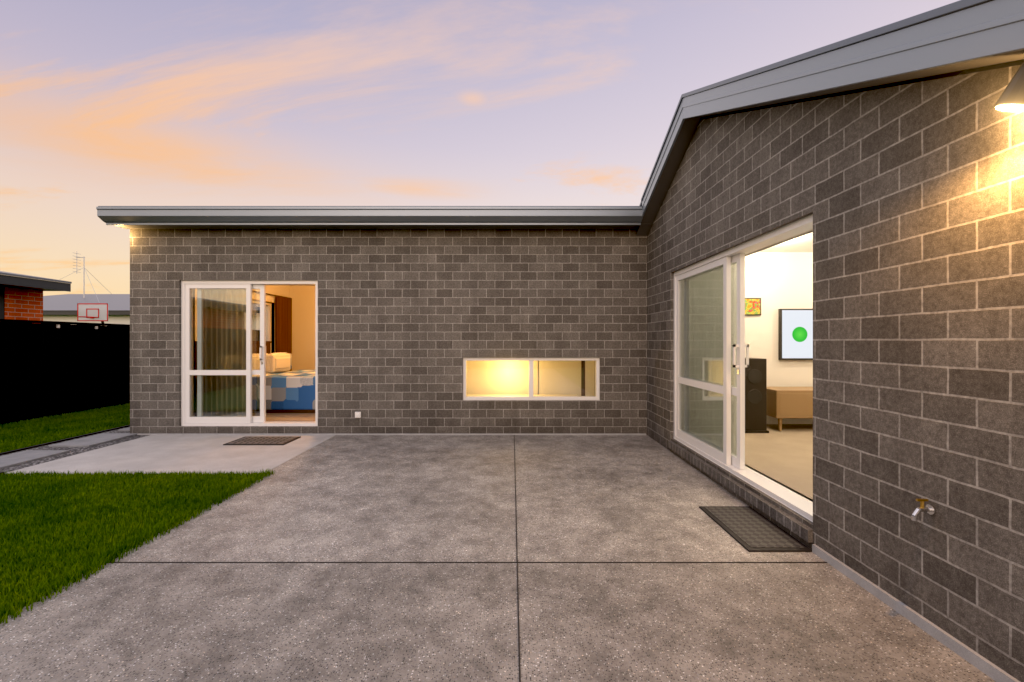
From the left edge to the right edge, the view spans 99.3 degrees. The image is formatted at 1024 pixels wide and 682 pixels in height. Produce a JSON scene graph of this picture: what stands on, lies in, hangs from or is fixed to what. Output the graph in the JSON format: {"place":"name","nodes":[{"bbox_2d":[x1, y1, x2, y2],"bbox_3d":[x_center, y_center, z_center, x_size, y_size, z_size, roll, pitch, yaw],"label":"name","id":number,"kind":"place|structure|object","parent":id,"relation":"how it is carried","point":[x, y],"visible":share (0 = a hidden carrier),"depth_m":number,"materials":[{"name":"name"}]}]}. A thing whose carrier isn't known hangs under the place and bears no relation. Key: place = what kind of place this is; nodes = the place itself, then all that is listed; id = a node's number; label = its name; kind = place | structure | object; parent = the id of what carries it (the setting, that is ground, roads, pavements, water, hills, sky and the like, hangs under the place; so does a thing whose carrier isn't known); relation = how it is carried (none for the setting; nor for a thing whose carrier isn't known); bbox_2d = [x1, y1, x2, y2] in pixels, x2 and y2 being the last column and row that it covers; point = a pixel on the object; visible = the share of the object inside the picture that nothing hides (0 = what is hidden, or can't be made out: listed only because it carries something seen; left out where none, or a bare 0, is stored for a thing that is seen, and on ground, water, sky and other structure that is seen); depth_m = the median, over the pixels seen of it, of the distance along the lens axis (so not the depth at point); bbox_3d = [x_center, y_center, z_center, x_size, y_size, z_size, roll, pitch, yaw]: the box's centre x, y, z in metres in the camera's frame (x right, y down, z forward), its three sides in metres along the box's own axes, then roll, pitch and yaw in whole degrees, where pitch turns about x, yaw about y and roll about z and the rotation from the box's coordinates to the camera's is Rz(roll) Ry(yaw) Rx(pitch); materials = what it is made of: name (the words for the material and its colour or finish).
{"place":"outdoors","nodes":[
{"label":"outdoors","id":0,"kind":"place"},
{"bbox_2d":[0,271,71,323],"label":"neighbour house","id":1,"kind":"structure","parent":0,"point":[21,297],"depth_m":8.80,"materials":[{"name":"red brick"}]},
{"bbox_2d":[77,303,107,322],"bbox_3d":[-15.050,-0.020,15.847,1.100,2.660,1.407,0,0,0],"label":"basketball hoop","id":2,"kind":"object","parent":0,"point":[92,311],"visible":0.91,"depth_m":15.62,"materials":[{"name":"white plastic"}]},
{"bbox_2d":[0,417,265,616],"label":"ground","id":3,"kind":"structure","parent":0,"point":[81,510],"depth_m":3.46,"materials":[{"name":"green plant"}]},
{"bbox_2d":[0,403,129,452],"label":"grass strip","id":4,"kind":"object","parent":3,"relation":"on","point":[24,434],"visible":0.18,"depth_m":6.56,"materials":[{"name":"green plant"}]},
{"bbox_2d":[0,427,137,468],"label":"stepping pavers","id":5,"kind":"object","parent":3,"relation":"on","point":[15,459],"visible":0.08,"depth_m":5.12,"materials":[{"name":"grey concrete"}]},
{"bbox_2d":[0,425,148,474],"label":"edging","id":6,"kind":"object","parent":3,"relation":"on","point":[73,450],"visible":0.19,"depth_m":5.30,"materials":[{"name":"grey concrete"}]},
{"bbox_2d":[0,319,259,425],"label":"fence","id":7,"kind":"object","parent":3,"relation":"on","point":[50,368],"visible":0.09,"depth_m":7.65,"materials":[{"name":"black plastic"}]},
{"bbox_2d":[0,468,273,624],"bbox_3d":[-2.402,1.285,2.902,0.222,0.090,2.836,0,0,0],"label":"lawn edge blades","id":8,"kind":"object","parent":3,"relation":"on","point":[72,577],"visible":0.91,"depth_m":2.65,"materials":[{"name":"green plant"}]},
{"bbox_2d":[130,229,646,434],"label":"back wall","id":9,"kind":"structure","parent":3,"relation":"on","point":[409,320],"depth_m":6.07,"materials":[{"name":"brick"}]},
{"bbox_2d":[192,289,194,416],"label":"bedroom reveals","id":10,"kind":"object","parent":9,"relation":"in","point":[193,357],"visible":0.04,"depth_m":6.29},
{"bbox_2d":[181,280,317,425],"bbox_3d":[-3.675,0.170,6.177,1.954,2.040,0.156,0,0,0],"label":"bedroom slider frame","id":11,"kind":"object","parent":9,"relation":"in","point":[188,372],"visible":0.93,"depth_m":6.12,"materials":[{"name":"white metal"}]},
{"bbox_2d":[193,285,314,420],"bbox_3d":[-3.315,-0.050,8.136,3.590,2.480,3.708,0,0,0],"label":"bedroom interior","id":12,"kind":"object","parent":9,"relation":"in","point":[303,326],"visible":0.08,"depth_m":9.96,"materials":[{"name":"beige paint"}]},
{"bbox_2d":[195,375,203,416],"bbox_3d":[-4.827,0.850,6.610,0.465,0.620,0.500,0,0,0],"label":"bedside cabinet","id":13,"kind":"object","parent":12,"relation":"on","point":[196,395],"visible":0.06,"depth_m":6.36,"materials":[{"name":"brown wood"}]},
{"bbox_2d":[203,289,203,340],"bbox_3d":[-4.991,0.095,7.315,0.100,2.090,0.470,0,0,0],"label":"brown bedroom curtain","id":14,"kind":"object","parent":12,"relation":"attached to","point":[203,314],"visible":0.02,"depth_m":7.09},
{"bbox_2d":[204,289,245,415],"bbox_3d":[-4.200,0.085,6.413,0.680,2.110,0.088,0,0,0],"label":"bedroom sheer","id":15,"kind":"object","parent":12,"relation":"on","point":[224,331],"visible":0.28,"depth_m":6.41,"materials":[{"name":"white fabric"}]},
{"bbox_2d":[195,341,314,412],"bbox_3d":[-3.999,0.580,7.960,2.158,1.160,2.160,0,0,0],"label":"bed","id":16,"kind":"object","parent":12,"relation":"on","point":[255,346],"visible":0.11,"depth_m":7.00,"materials":[{"name":"brown wood"}]},
{"bbox_2d":[252,352,291,372],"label":"bed pillows","id":17,"kind":"object","parent":16,"relation":"on","point":[279,362],"visible":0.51,"depth_m":7.69,"materials":[{"name":"beige fabric"}]},
{"bbox_2d":[252,370,314,409],"bbox_3d":[-3.572,0.838,7.850,1.355,0.525,1.790,0,0,0],"label":"bed","id":18,"kind":"object","parent":16,"relation":"on","point":[292,390],"visible":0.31,"depth_m":6.96,"materials":[{"name":"blue fabric"}]},
{"bbox_2d":[252,299,274,352],"bbox_3d":[-5.154,-0.260,8.400,0.172,1.140,1.840,0,0,0],"label":"bedroom window frame","id":19,"kind":"object","parent":12,"relation":"in","point":[268,320],"visible":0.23,"depth_m":9.25,"materials":[{"name":"white"}]},
{"bbox_2d":[252,290,291,298],"bbox_3d":[-5.029,-0.960,8.425,0.102,0.030,2.850,0,0,0],"label":"curtain rod","id":20,"kind":"object","parent":12,"relation":"attached to","point":[272,294],"visible":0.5,"depth_m":9.07,"materials":[{"name":"brown wood"}]},
{"bbox_2d":[275,296,291,370],"bbox_3d":[-4.991,0.095,9.525,0.100,2.090,0.550,0,0,0],"label":"brown bedroom curtain","id":21,"kind":"object","parent":12,"relation":"on","point":[283,322],"visible":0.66,"depth_m":9.42,"materials":[{"name":"brown fabric"}]},
{"bbox_2d":[355,412,360,417],"bbox_3d":[-2.140,1.025,6.049,0.080,0.080,0.042,0,0,0],"label":"wall socket box","id":22,"kind":"object","parent":9,"relation":"attached to","point":[357,414],"visible":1,"depth_m":6.04,"materials":[{"name":"white plastic"}]},
{"bbox_2d":[96,206,642,228],"bbox_3d":[2.220,-2.409,10.373,15.320,1.718,9.394,0,0,0],"label":"eave","id":23,"kind":"object","parent":9,"relation":"on","point":[378,217],"visible":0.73,"depth_m":5.72,"materials":[{"name":"grey metal"}]},
{"bbox_2d":[467,361,594,395],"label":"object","id":24,"kind":"structure","parent":9,"relation":"attached to","point":[512,377],"depth_m":7.06,"materials":[{"name":"white paint"}]},
{"bbox_2d":[467,361,584,395],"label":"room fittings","id":25,"kind":"object","parent":24,"relation":"attached to","point":[582,378],"depth_m":6.39,"materials":[{"name":"brown wood"}]},
{"bbox_2d":[463,357,599,399],"bbox_3d":[0.270,0.530,6.160,1.920,0.600,0.100,0,0,0],"label":"window frame","id":26,"kind":"object","parent":9,"relation":"attached to","point":[597,378],"visible":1,"depth_m":6.11,"materials":[{"name":"white metal"}]},
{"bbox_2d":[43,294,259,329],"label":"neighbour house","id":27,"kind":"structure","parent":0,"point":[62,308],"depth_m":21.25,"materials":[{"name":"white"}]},
{"bbox_2d":[59,251,99,302],"bbox_3d":[-23.550,-3.429,24.399,4.511,3.056,4.012,0,0,0],"label":"tv antenna","id":28,"kind":"object","parent":27,"relation":"on","point":[83,257],"visible":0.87,"depth_m":23.99,"materials":[{"name":"grey metal"}]},
{"bbox_2d":[5,435,334,475],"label":"slab path","id":29,"kind":"structure","parent":0,"point":[182,453],"depth_m":4.92,"materials":[{"name":"concrete"}]},
{"bbox_2d":[223,436,300,444],"bbox_3d":[-3.240,1.297,5.675,0.760,0.018,0.450,0,0,0],"label":"doormat","id":30,"kind":"object","parent":29,"relation":"on","point":[264,440],"depth_m":5.63,"materials":[{"name":"grey rubber"}]},
{"bbox_2d":[0,0,958,295],"label":"sky","id":31,"kind":"structure","parent":0,"point":[103,102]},
{"bbox_2d":[0,435,995,681],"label":"patio","id":32,"kind":"structure","parent":0,"point":[451,498],"depth_m":2.28,"materials":[{"name":"grey concrete"}]},
{"bbox_2d":[109,437,826,681],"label":"patio saw cuts","id":33,"kind":"object","parent":32,"relation":"on","point":[517,562],"visible":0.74,"depth_m":2.57,"materials":[{"name":"grey concrete"}]},
{"bbox_2d":[137,433,1019,681],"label":"footing strip","id":34,"kind":"object","parent":32,"relation":"on","point":[977,660],"visible":0.87,"depth_m":2.18,"materials":[{"name":"grey concrete"}]},
{"bbox_2d":[699,506,811,551],"bbox_3d":[1.667,1.302,3.060,0.395,0.016,0.720,0,0,0],"label":"doormat","id":35,"kind":"object","parent":32,"relation":"on","point":[748,528],"depth_m":2.97,"materials":[{"name":"grey rubber"}]},
{"bbox_2d":[647,65,1023,681],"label":"gable wall","id":36,"kind":"structure","parent":0,"point":[910,197],"depth_m":2.10,"materials":[{"name":"grey brick"}]},
{"bbox_2d":[668,440,812,542],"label":"brick base","id":37,"kind":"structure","parent":36,"relation":"attached to","point":[803,531],"depth_m":3.36,"materials":[{"name":"grey brick"}]},
{"bbox_2d":[674,214,812,521],"bbox_3d":[1.987,0.170,3.938,0.156,1.960,2.459,0,0,0],"label":"slider frame","id":38,"kind":"object","parent":36,"relation":"in","point":[724,457],"visible":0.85,"depth_m":3.90,"materials":[{"name":"white metal"}]},
{"bbox_2d":[745,229,812,502],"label":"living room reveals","id":39,"kind":"object","parent":36,"relation":"in","point":[782,241],"depth_m":3.37,"materials":[{"name":"white paint"}]},
{"bbox_2d":[639,70,964,205],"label":"gable roof","id":40,"kind":"structure","parent":36,"relation":"on","point":[945,75],"depth_m":3.91,"materials":[{"name":"grey metal"}]},
{"bbox_2d":[636,50,1023,235],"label":"gable soffit","id":41,"kind":"structure","parent":40,"relation":"attached to","point":[682,143],"depth_m":3.70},
{"bbox_2d":[641,0,1023,215],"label":"fascia board","id":42,"kind":"object","parent":40,"relation":"attached to","point":[959,31],"visible":1,"depth_m":2.04,"materials":[{"name":"grey metal"}]},
{"bbox_2d":[745,59,1023,500],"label":"living room shell","id":43,"kind":"object","parent":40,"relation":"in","point":[779,276],"visible":0.01,"depth_m":5.98},
{"bbox_2d":[689,263,736,455],"bbox_3d":[2.080,0.175,4.553,0.047,1.880,1.115,0,0,0],"label":"door glass","id":44,"kind":"object","parent":43,"relation":"attached to","point":[706,344],"visible":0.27,"depth_m":4.55,"materials":[{"name":"clear glass"}]},
{"bbox_2d":[745,298,760,315],"bbox_3d":[3.230,-0.470,5.966,0.360,0.240,0.028,0,0,0],"label":"wall picture","id":45,"kind":"object","parent":43,"relation":"attached to","point":[752,306],"visible":0.64,"depth_m":5.95,"materials":[{"name":"multicoloured paper"}]},
{"bbox_2d":[745,358,768,432],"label":"speaker tower","id":46,"kind":"structure","parent":43,"relation":"on","point":[756,396],"depth_m":5.40,"materials":[{"name":"black wood"}]},
{"bbox_2d":[767,387,812,430],"bbox_3d":[4.135,0.880,5.688,1.630,0.520,0.465,0,0,0],"label":"tv cabinet","id":47,"kind":"object","parent":43,"relation":"in","point":[789,402],"visible":0.37,"depth_m":5.46,"materials":[{"name":"brown wood"}]},
{"bbox_2d":[778,309,812,359],"bbox_3d":[4.270,-0.090,5.954,1.220,0.700,0.053,0,0,0],"label":"television","id":48,"kind":"object","parent":43,"relation":"attached to","point":[795,334],"visible":0.47,"depth_m":5.93,"materials":[{"name":"black plastic"}]},
{"bbox_2d":[911,499,935,520],"bbox_3d":[1.836,0.755,1.950,0.088,0.095,0.044,0,0,0],"label":"garden tap","id":49,"kind":"object","parent":36,"relation":"attached to","point":[930,509],"visible":1,"depth_m":1.94,"materials":[{"name":"silver metal"}]},
{"bbox_2d":[993,61,1023,111],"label":"wall lamp","id":50,"kind":"object","parent":36,"relation":"attached to","point":[1011,98],"visible":1,"depth_m":1.50,"materials":[{"name":"black plastic"}]}
]}

